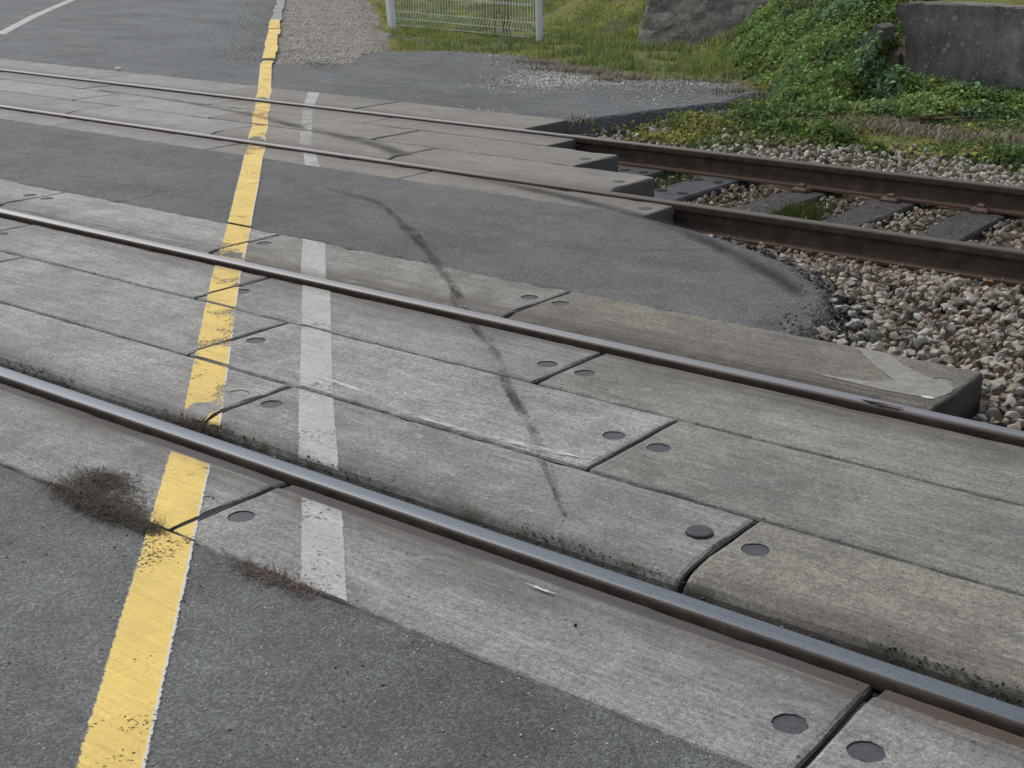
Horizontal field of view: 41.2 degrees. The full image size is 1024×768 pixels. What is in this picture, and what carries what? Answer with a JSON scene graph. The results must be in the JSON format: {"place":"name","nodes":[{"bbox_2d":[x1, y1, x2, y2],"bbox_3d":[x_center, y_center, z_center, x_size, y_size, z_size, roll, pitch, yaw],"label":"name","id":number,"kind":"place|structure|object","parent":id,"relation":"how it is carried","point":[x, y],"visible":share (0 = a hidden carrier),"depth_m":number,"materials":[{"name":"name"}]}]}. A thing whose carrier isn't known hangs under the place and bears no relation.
{"place":"outdoors","nodes":[
{"label":"outdoors","id":0,"kind":"place"},
{"bbox_2d":[0,0,276,86],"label":"road","id":1,"kind":"structure","parent":0,"point":[103,34],"depth_m":16.97,"materials":[{"name":"asphalt"}]},
{"bbox_2d":[0,0,73,33],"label":"white line","id":2,"kind":"object","parent":1,"relation":"on","point":[15,25],"visible":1,"depth_m":19.85,"materials":[{"name":"paint"}]},
{"bbox_2d":[274,0,392,65],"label":"gravel path","id":3,"kind":"structure","parent":0,"point":[336,13],"depth_m":17.61,"materials":[{"name":"gravel"}]},
{"bbox_2d":[0,466,740,767],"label":"road","id":4,"kind":"structure","parent":0,"point":[247,635],"depth_m":2.77,"materials":[{"name":"asphalt"}]},
{"bbox_2d":[0,118,845,340],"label":"asphalt","id":5,"kind":"structure","parent":0,"point":[566,257],"depth_m":6.76,"materials":[{"name":"asphalt"}]},
{"bbox_2d":[0,145,879,767],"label":"joint soil","id":6,"kind":"structure","parent":0,"point":[832,735],"depth_m":2.66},
{"bbox_2d":[130,407,240,438],"bbox_3d":[-1.001,0.112,4.225,0.520,0.029,0.136,14,24,35],"label":"dead weed","id":7,"kind":"object","parent":6,"relation":"on","point":[187,422],"visible":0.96,"depth_m":4.21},
{"bbox_2d":[269,51,765,137],"bbox_3d":[-0.319,-2.803,13.075,6.100,0.327,3.970,14,24,35],"label":"apron","id":8,"kind":"object","parent":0,"point":[413,77],"visible":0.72,"depth_m":11.98,"materials":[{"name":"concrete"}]},
{"bbox_2d":[267,0,1023,423],"bbox_3d":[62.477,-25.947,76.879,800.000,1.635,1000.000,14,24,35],"label":"ground","id":9,"kind":"structure","parent":0,"point":[897,54],"depth_m":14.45,"materials":[{"name":"plant"}]},
{"bbox_2d":[0,252,22,262],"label":"concrete slab","id":10,"kind":"structure","parent":9,"relation":"on","point":[4,257],"depth_m":6.16,"materials":[{"name":"concrete"}]},
{"bbox_2d":[0,218,29,230],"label":"concrete slab","id":11,"kind":"structure","parent":9,"relation":"on","point":[6,224],"depth_m":6.80,"materials":[{"name":"concrete"}]},
{"bbox_2d":[0,59,29,64],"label":"concrete slab","id":12,"kind":"structure","parent":9,"relation":"on","point":[5,61],"depth_m":14.01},
{"bbox_2d":[0,179,61,205],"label":"concrete slab","id":13,"kind":"structure","parent":9,"relation":"on","point":[10,192],"depth_m":7.56,"materials":[{"name":"concrete"}]},
{"bbox_2d":[0,109,84,125],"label":"concrete slab","id":14,"kind":"structure","parent":9,"relation":"on","point":[30,118],"depth_m":10.24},
{"bbox_2d":[0,72,109,88],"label":"concrete slab","id":15,"kind":"structure","parent":9,"relation":"on","point":[46,80],"depth_m":12.44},
{"bbox_2d":[0,91,113,113],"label":"concrete slab","id":16,"kind":"structure","parent":9,"relation":"on","point":[49,104],"depth_m":11.04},
{"bbox_2d":[0,80,118,100],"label":"concrete slab","id":17,"kind":"structure","parent":9,"relation":"on","point":[51,91],"depth_m":11.79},
{"bbox_2d":[0,62,135,78],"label":"concrete slab","id":18,"kind":"structure","parent":9,"relation":"on","point":[64,70],"depth_m":13.29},
{"bbox_2d":[0,225,267,299],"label":"concrete slab","id":19,"kind":"structure","parent":9,"relation":"on","point":[178,276],"depth_m":6.08,"materials":[{"name":"concrete"}]},
{"bbox_2d":[0,192,279,253],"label":"concrete slab","id":20,"kind":"structure","parent":9,"relation":"on","point":[186,232],"depth_m":6.87,"materials":[{"name":"concrete"}]},
{"bbox_2d":[0,257,285,356],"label":"concrete slab","id":21,"kind":"structure","parent":9,"relation":"on","point":[151,317],"depth_m":5.37,"materials":[{"name":"concrete"}]},
{"bbox_2d":[0,383,287,532],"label":"concrete slab","id":22,"kind":"structure","parent":9,"relation":"on","point":[41,437],"depth_m":3.92,"materials":[{"name":"concrete"}]},
{"bbox_2d":[31,463,178,538],"bbox_3d":[-1.069,0.294,3.651,0.677,0.038,0.318,14,24,35],"label":"dead weed","id":23,"kind":"object","parent":22,"relation":"on","point":[99,507],"visible":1,"depth_m":3.62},
{"bbox_2d":[0,303,289,433],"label":"concrete slab","id":24,"kind":"structure","parent":9,"relation":"on","point":[127,374],"depth_m":4.68,"materials":[{"name":"concrete"}]},
{"bbox_2d":[55,121,238,149],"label":"concrete slab","id":25,"kind":"structure","parent":9,"relation":"on","point":[161,137],"depth_m":9.46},
{"bbox_2d":[85,85,238,104],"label":"concrete slab","id":26,"kind":"structure","parent":9,"relation":"on","point":[192,98],"depth_m":11.57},
{"bbox_2d":[69,106,256,134],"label":"concrete slab","id":27,"kind":"structure","parent":9,"relation":"on","point":[167,120],"depth_m":10.19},
{"bbox_2d":[74,94,253,118],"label":"concrete slab","id":28,"kind":"structure","parent":9,"relation":"on","point":[167,106],"depth_m":10.92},
{"bbox_2d":[93,73,255,92],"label":"concrete slab","id":29,"kind":"structure","parent":9,"relation":"on","point":[177,83],"depth_m":12.33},
{"bbox_2d":[262,0,285,63],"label":"kerb","id":30,"kind":"structure","parent":9,"relation":"on","point":[278,10],"depth_m":19.82,"materials":[{"name":"stone"}]},
{"bbox_2d":[211,100,389,123],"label":"concrete slab","id":31,"kind":"structure","parent":9,"relation":"on","point":[316,113],"depth_m":10.53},
{"bbox_2d":[213,86,397,109],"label":"concrete slab","id":32,"kind":"structure","parent":9,"relation":"on","point":[324,99],"depth_m":11.30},
{"bbox_2d":[76,19,280,767],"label":"yellow line","id":33,"kind":"object","parent":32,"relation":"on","point":[147,626],"visible":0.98,"depth_m":3.25,"materials":[{"name":"paint"}]},
{"bbox_2d":[300,92,319,166],"bbox_3d":[-1.476,-1.906,9.983,0.145,0.013,3.697,-3,19,-7],"label":"white line","id":34,"kind":"object","parent":32,"relation":"on","point":[308,157],"visible":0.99,"depth_m":9.61,"materials":[{"name":"paint"}]},
{"bbox_2d":[210,111,417,139],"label":"concrete slab","id":35,"kind":"structure","parent":9,"relation":"on","point":[352,129],"depth_m":9.88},
{"bbox_2d":[209,144,429,178],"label":"concrete slab","id":36,"kind":"structure","parent":9,"relation":"on","point":[382,170],"depth_m":8.45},
{"bbox_2d":[213,125,433,159],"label":"concrete slab","id":37,"kind":"structure","parent":9,"relation":"on","point":[329,142],"depth_m":9.17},
{"bbox_2d":[213,235,568,318],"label":"concrete slab","id":38,"kind":"structure","parent":9,"relation":"on","point":[488,295],"depth_m":5.79,"materials":[{"name":"concrete"}]},
{"bbox_2d":[346,192,564,515],"bbox_3d":[-0.326,-0.396,5.637,0.343,0.020,4.581,-5,20,-14],"label":"tyre mark","id":39,"kind":"object","parent":38,"relation":"on","point":[515,399],"visible":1,"depth_m":4.71,"materials":[{"name":"grey rubber"}]},
{"bbox_2d":[197,278,601,383],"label":"concrete slab","id":40,"kind":"structure","parent":9,"relation":"on","point":[524,358],"depth_m":5.03,"materials":[{"name":"concrete"}]},
{"bbox_2d":[190,323,674,471],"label":"concrete slab","id":41,"kind":"structure","parent":9,"relation":"on","point":[477,405],"depth_m":4.36,"materials":[{"name":"concrete"}]},
{"bbox_2d":[318,376,578,456],"bbox_3d":[-0.252,0.102,4.201,1.103,0.003,0.106,16,25,38],"label":"scrape mark","id":42,"kind":"object","parent":41,"relation":"on","point":[444,424],"visible":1,"depth_m":4.14,"materials":[{"name":"white"}]},
{"bbox_2d":[355,102,567,133],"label":"concrete slab","id":43,"kind":"structure","parent":9,"relation":"on","point":[544,124],"depth_m":10.31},
{"bbox_2d":[385,0,542,40],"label":"fence","id":44,"kind":"object","parent":9,"relation":"on","point":[392,18],"visible":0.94,"depth_m":17.57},
{"bbox_2d":[364,118,575,149],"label":"concrete slab","id":45,"kind":"structure","parent":9,"relation":"on","point":[534,139],"depth_m":9.57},
{"bbox_2d":[203,387,754,591],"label":"concrete slab","id":46,"kind":"structure","parent":9,"relation":"on","point":[498,489],"depth_m":3.69,"materials":[{"name":"concrete"}]},
{"bbox_2d":[297,239,346,600],"bbox_3d":[-0.687,-0.090,4.796,0.130,0.030,3.667,-3,19,-8],"label":"white line","id":47,"kind":"object","parent":46,"relation":"on","point":[316,361],"visible":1,"depth_m":4.13,"materials":[{"name":"paint"}]},
{"bbox_2d":[375,131,617,171],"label":"concrete slab","id":48,"kind":"structure","parent":9,"relation":"on","point":[561,156],"depth_m":8.90,"materials":[{"name":"concrete"}]},
{"bbox_2d":[482,0,511,34],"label":"dead stalk","id":49,"kind":"object","parent":9,"relation":"on","point":[501,17],"visible":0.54,"depth_m":17.66,"materials":[{"name":"green plant"}]},
{"bbox_2d":[0,366,1023,737],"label":"rail","id":50,"kind":"object","parent":9,"relation":"on","point":[878,676],"visible":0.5,"depth_m":3.21,"materials":[{"name":"metal"}]},
{"bbox_2d":[0,105,1023,286],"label":"rail","id":51,"kind":"object","parent":9,"relation":"on","point":[977,261],"visible":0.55,"depth_m":6.81,"materials":[{"name":"metal"}]},
{"bbox_2d":[0,69,1023,216],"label":"rail","id":52,"kind":"object","parent":9,"relation":"on","point":[960,194],"visible":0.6,"depth_m":8.48,"materials":[{"name":"metal"}]},
{"bbox_2d":[0,208,1023,447],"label":"rail","id":53,"kind":"object","parent":9,"relation":"on","point":[992,432],"visible":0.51,"depth_m":4.93,"materials":[{"name":"metal"}]},
{"bbox_2d":[1,23,1023,707],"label":"weeds","id":54,"kind":"object","parent":9,"relation":"on","point":[825,133],"visible":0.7,"depth_m":9.87,"materials":[{"name":"green plant"}]},
{"bbox_2d":[6,0,1023,767],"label":"loose grit","id":55,"kind":"object","parent":9,"relation":"on","point":[554,80],"visible":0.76,"depth_m":12.71,"materials":[{"name":"gravel"}]},
{"bbox_2d":[391,149,654,196],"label":"concrete slab","id":56,"kind":"structure","parent":9,"relation":"on","point":[627,183],"depth_m":8.18,"materials":[{"name":"concrete"}]},
{"bbox_2d":[111,91,801,290],"bbox_3d":[-0.989,-1.509,8.858,0.625,0.038,8.227,-13,23,-33],"label":"tyre mark","id":57,"kind":"object","parent":56,"relation":"on","point":[769,271],"visible":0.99,"depth_m":6.29,"materials":[{"name":"grey rubber"}]},
{"bbox_2d":[175,485,872,767],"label":"concrete slab","id":58,"kind":"structure","parent":9,"relation":"on","point":[741,704],"depth_m":2.94,"materials":[{"name":"concrete"}]},
{"bbox_2d":[194,544,331,604],"bbox_3d":[-0.574,0.443,3.230,0.493,0.032,0.165,14,24,35],"label":"dead weed","id":59,"kind":"object","parent":58,"relation":"on","point":[296,586],"visible":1,"depth_m":3.20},
{"bbox_2d":[401,171,673,224],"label":"concrete slab","id":60,"kind":"structure","parent":9,"relation":"on","point":[658,212],"depth_m":7.46,"materials":[{"name":"concrete"}]},
{"bbox_2d":[618,166,684,178],"bbox_3d":[0.466,-1.181,8.515,0.280,0.143,2.300,14,24,35],"label":"holed sleeper","id":61,"kind":"object","parent":9,"relation":"on","point":[640,171],"visible":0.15,"depth_m":8.92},
{"bbox_2d":[654,176,758,202],"bbox_3d":[0.906,-1.070,8.195,0.280,0.143,2.300,14,24,35],"label":"holed sleeper","id":62,"kind":"object","parent":9,"relation":"on","point":[687,191],"visible":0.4,"depth_m":8.39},
{"bbox_2d":[636,0,796,46],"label":"rubble wall","id":63,"kind":"structure","parent":9,"relation":"on","point":[693,21],"depth_m":16.09,"materials":[{"name":"stone"}]},
{"bbox_2d":[508,292,982,419],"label":"concrete slab","id":64,"kind":"structure","parent":9,"relation":"on","point":[920,384],"depth_m":4.81,"materials":[{"name":"concrete"}]},
{"bbox_2d":[493,55,1023,150],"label":"dead grass","id":65,"kind":"structure","parent":9,"relation":"on","point":[933,133],"depth_m":10.27,"materials":[{"name":"plant"}]},
{"bbox_2d":[538,354,1023,506],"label":"concrete slab","id":66,"kind":"structure","parent":9,"relation":"on","point":[981,467],"depth_m":4.14,"materials":[{"name":"concrete"}]},
{"bbox_2d":[734,183,843,214],"bbox_3d":[1.384,-0.951,7.816,0.255,0.190,2.550,14,24,35],"label":"wooden sleeper","id":67,"kind":"object","parent":9,"relation":"on","point":[799,190],"visible":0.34,"depth_m":8.14,"materials":[{"name":"grey wood"}]},
{"bbox_2d":[574,119,1023,427],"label":"ballast","id":68,"kind":"structure","parent":9,"relation":"on","point":[821,266],"depth_m":6.33,"materials":[{"name":"gravel"}]},
{"bbox_2d":[817,325,829,334],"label":"ballast stone","id":69,"kind":"object","parent":68,"relation":"on","point":[823,329],"visible":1,"depth_m":5.17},
{"bbox_2d":[829,267,840,274],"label":"ballast stone","id":70,"kind":"object","parent":68,"relation":"on","point":[834,270],"visible":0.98,"depth_m":6.12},
{"bbox_2d":[871,341,883,351],"bbox_3d":[1.370,-0.137,5.112,0.059,0.030,0.046,-31,52,-5],"label":"ballast stone","id":71,"kind":"object","parent":68,"relation":"on","point":[878,345],"visible":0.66,"depth_m":5.11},
{"bbox_2d":[895,287,904,296],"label":"ballast stone","id":72,"kind":"object","parent":68,"relation":"on","point":[899,291],"visible":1,"depth_m":5.82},
{"bbox_2d":[913,338,921,347],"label":"ballast stone","id":73,"kind":"object","parent":68,"relation":"on","point":[917,343],"visible":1,"depth_m":5.16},
{"bbox_2d":[916,284,927,292],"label":"ballast stone","id":74,"kind":"object","parent":68,"relation":"on","point":[921,288],"visible":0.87,"depth_m":5.86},
{"bbox_2d":[916,350,927,359],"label":"ballast stone","id":75,"kind":"object","parent":68,"relation":"on","point":[922,354],"visible":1,"depth_m":5.04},
{"bbox_2d":[917,334,927,342],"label":"ballast stone","id":76,"kind":"object","parent":68,"relation":"on","point":[921,338],"visible":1,"depth_m":5.17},
{"bbox_2d":[926,357,940,363],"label":"ballast stone","id":77,"kind":"object","parent":68,"relation":"on","point":[937,360],"visible":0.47,"depth_m":4.93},
{"bbox_2d":[930,348,941,355],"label":"ballast stone","id":78,"kind":"object","parent":68,"relation":"on","point":[937,352],"visible":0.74,"depth_m":5.07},
{"bbox_2d":[938,284,949,291],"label":"ballast stone","id":79,"kind":"object","parent":68,"relation":"on","point":[945,287],"visible":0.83,"depth_m":5.87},
{"bbox_2d":[939,345,949,354],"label":"ballast stone","id":80,"kind":"object","parent":68,"relation":"on","point":[944,349],"visible":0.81,"depth_m":5.07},
{"bbox_2d":[948,324,955,332],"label":"ballast stone","id":81,"kind":"object","parent":68,"relation":"on","point":[951,328],"visible":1,"depth_m":5.33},
{"bbox_2d":[949,277,965,284],"bbox_3d":[2.020,-0.469,6.180,0.079,0.038,0.050,-1,19,-2],"label":"ballast stone","id":82,"kind":"object","parent":68,"relation":"on","point":[957,280],"visible":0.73,"depth_m":6.16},
{"bbox_2d":[955,315,964,324],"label":"ballast stone","id":83,"kind":"object","parent":68,"relation":"on","point":[960,320],"visible":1,"depth_m":5.43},
{"bbox_2d":[956,334,969,342],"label":"ballast stone","id":84,"kind":"object","parent":68,"relation":"on","point":[961,338],"visible":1,"depth_m":5.20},
{"bbox_2d":[973,338,989,345],"bbox_3d":[1.789,-0.162,5.188,0.059,0.030,0.046,6,22,36],"label":"ballast stone","id":85,"kind":"object","parent":68,"relation":"on","point":[986,340],"visible":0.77,"depth_m":5.18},
{"bbox_2d":[980,357,989,365],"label":"ballast stone","id":86,"kind":"object","parent":68,"relation":"on","point":[984,361],"visible":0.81,"depth_m":4.96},
{"bbox_2d":[979,280,994,285],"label":"ballast stone","id":87,"kind":"object","parent":68,"relation":"on","point":[988,283],"visible":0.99,"depth_m":6.12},
{"bbox_2d":[984,407,997,418],"bbox_3d":[1.595,0.095,4.529,0.040,0.034,0.036,12,23,32],"label":"ballast stone","id":88,"kind":"object","parent":68,"relation":"on","point":[990,412],"visible":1,"depth_m":4.52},
{"bbox_2d":[989,379,1000,390],"bbox_3d":[1.655,0.008,4.671,0.039,0.028,0.040,-16,41,10],"label":"ballast stone","id":89,"kind":"object","parent":68,"relation":"on","point":[996,385],"visible":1,"depth_m":4.66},
{"bbox_2d":[989,395,1000,403],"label":"ballast stone","id":90,"kind":"object","parent":68,"relation":"on","point":[994,399],"visible":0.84,"depth_m":4.62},
{"bbox_2d":[994,362,1010,370],"bbox_3d":[1.752,-0.065,4.868,0.055,0.028,0.043,15,19,39],"label":"ballast stone","id":91,"kind":"object","parent":68,"relation":"on","point":[1002,365],"visible":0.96,"depth_m":4.86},
{"bbox_2d":[998,377,1006,387],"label":"ballast stone","id":92,"kind":"object","parent":68,"relation":"on","point":[1002,381],"visible":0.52,"depth_m":4.72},
{"bbox_2d":[1006,313,1014,324],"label":"ballast stone","id":93,"kind":"object","parent":68,"relation":"on","point":[1010,319],"visible":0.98,"depth_m":5.41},
{"bbox_2d":[1005,326,1016,336],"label":"ballast stone","id":94,"kind":"object","parent":68,"relation":"on","point":[1009,330],"visible":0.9,"depth_m":5.26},
{"bbox_2d":[1006,396,1016,406],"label":"ballast stone","id":95,"kind":"object","parent":68,"relation":"on","point":[1012,401],"visible":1,"depth_m":4.57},
{"bbox_2d":[1006,384,1018,394],"bbox_3d":[1.700,0.019,4.626,0.038,0.035,0.039,-10,22,-27],"label":"ballast stone","id":96,"kind":"object","parent":68,"relation":"on","point":[1011,388],"visible":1,"depth_m":4.62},
{"bbox_2d":[1006,411,1020,419],"bbox_3d":[1.645,0.101,4.470,0.046,0.018,0.031,-7,43,22],"label":"ballast stone","id":97,"kind":"object","parent":68,"relation":"on","point":[1014,415],"visible":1,"depth_m":4.47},
{"bbox_2d":[1007,422,1020,430],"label":"ballast stone","id":98,"kind":"object","parent":68,"relation":"on","point":[1017,426],"visible":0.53,"depth_m":4.42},
{"bbox_2d":[1014,373,1023,381],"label":"ballast stone","id":99,"kind":"object","parent":68,"relation":"on","point":[1017,377],"visible":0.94,"depth_m":4.71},
{"bbox_2d":[1015,386,1023,395],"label":"ballast stone","id":100,"kind":"object","parent":68,"relation":"on","point":[1019,390],"visible":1,"depth_m":4.61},
{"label":"ballast stone","id":101,"kind":"object","parent":68,"relation":"on","visible":0},
{"bbox_2d":[873,313,882,320],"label":"ballast stone","id":102,"kind":"object","parent":101,"relation":"on","point":[876,316],"visible":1,"depth_m":5.42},
{"bbox_2d":[589,421,1023,596],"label":"concrete slab","id":103,"kind":"structure","parent":9,"relation":"on","point":[953,533],"depth_m":3.61,"materials":[{"name":"concrete"}]},
{"bbox_2d":[754,193,933,255],"bbox_3d":[1.825,-0.851,7.514,0.245,0.190,2.500,15,24,36],"label":"wooden sleeper","id":104,"kind":"object","parent":9,"relation":"on","point":[890,204],"visible":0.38,"depth_m":7.74,"materials":[{"name":"grey wood"}]},
{"bbox_2d":[845,321,856,329],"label":"ballast stone","id":105,"kind":"object","parent":9,"relation":"on","point":[852,324],"visible":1,"depth_m":5.28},
{"bbox_2d":[683,522,1023,706],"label":"concrete slab","id":106,"kind":"structure","parent":9,"relation":"on","point":[856,600],"depth_m":3.08,"materials":[{"name":"concrete"}]},
{"bbox_2d":[721,0,1023,128],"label":"ivy","id":107,"kind":"object","parent":9,"relation":"on","point":[819,13],"visible":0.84,"depth_m":11.59,"materials":[{"name":"green plant"}]},
{"bbox_2d":[851,22,894,61],"bbox_3d":[3.099,-2.929,11.794,0.308,0.389,0.290,14,24,35],"label":"broken concrete","id":108,"kind":"object","parent":9,"relation":"on","point":[887,28],"visible":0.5,"depth_m":11.65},
{"bbox_2d":[807,690,1023,767],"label":"concrete slab","id":109,"kind":"structure","parent":9,"relation":"on","point":[887,729],"depth_m":2.57,"materials":[{"name":"concrete"}]},
{"bbox_2d":[826,203,1019,296],"bbox_3d":[2.276,-0.750,7.221,0.255,0.190,2.550,14,24,34],"label":"wooden sleeper","id":110,"kind":"object","parent":9,"relation":"on","point":[955,228],"visible":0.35,"depth_m":7.40,"materials":[{"name":"grey wood"}]},
{"bbox_2d":[892,111,989,121],"bbox_3d":[3.215,-2.016,10.302,0.784,0.110,0.272,12,23,32],"label":"branch pile","id":111,"kind":"object","parent":9,"relation":"on","point":[925,117],"visible":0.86,"depth_m":10.28,"materials":[{"name":"brown plant"}]},
{"bbox_2d":[896,1,1023,102],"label":"retaining wall","id":112,"kind":"structure","parent":9,"relation":"on","point":[982,44],"depth_m":11.43,"materials":[{"name":"concrete"}]},
{"bbox_2d":[937,247,1023,313],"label":"wooden sleeper","id":113,"kind":"object","parent":9,"relation":"on","point":[993,308],"visible":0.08,"depth_m":5.98,"materials":[{"name":"brown wood"}]},
{"bbox_2d":[985,420,1023,430],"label":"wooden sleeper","id":114,"kind":"object","parent":9,"relation":"on","point":[1003,425],"depth_m":4.59,"materials":[{"name":"brown wood"}]},
{"bbox_2d":[1003,341,1012,349],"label":"ballast stone","id":115,"kind":"object","parent":9,"relation":"on","point":[1007,344],"visible":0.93,"depth_m":5.13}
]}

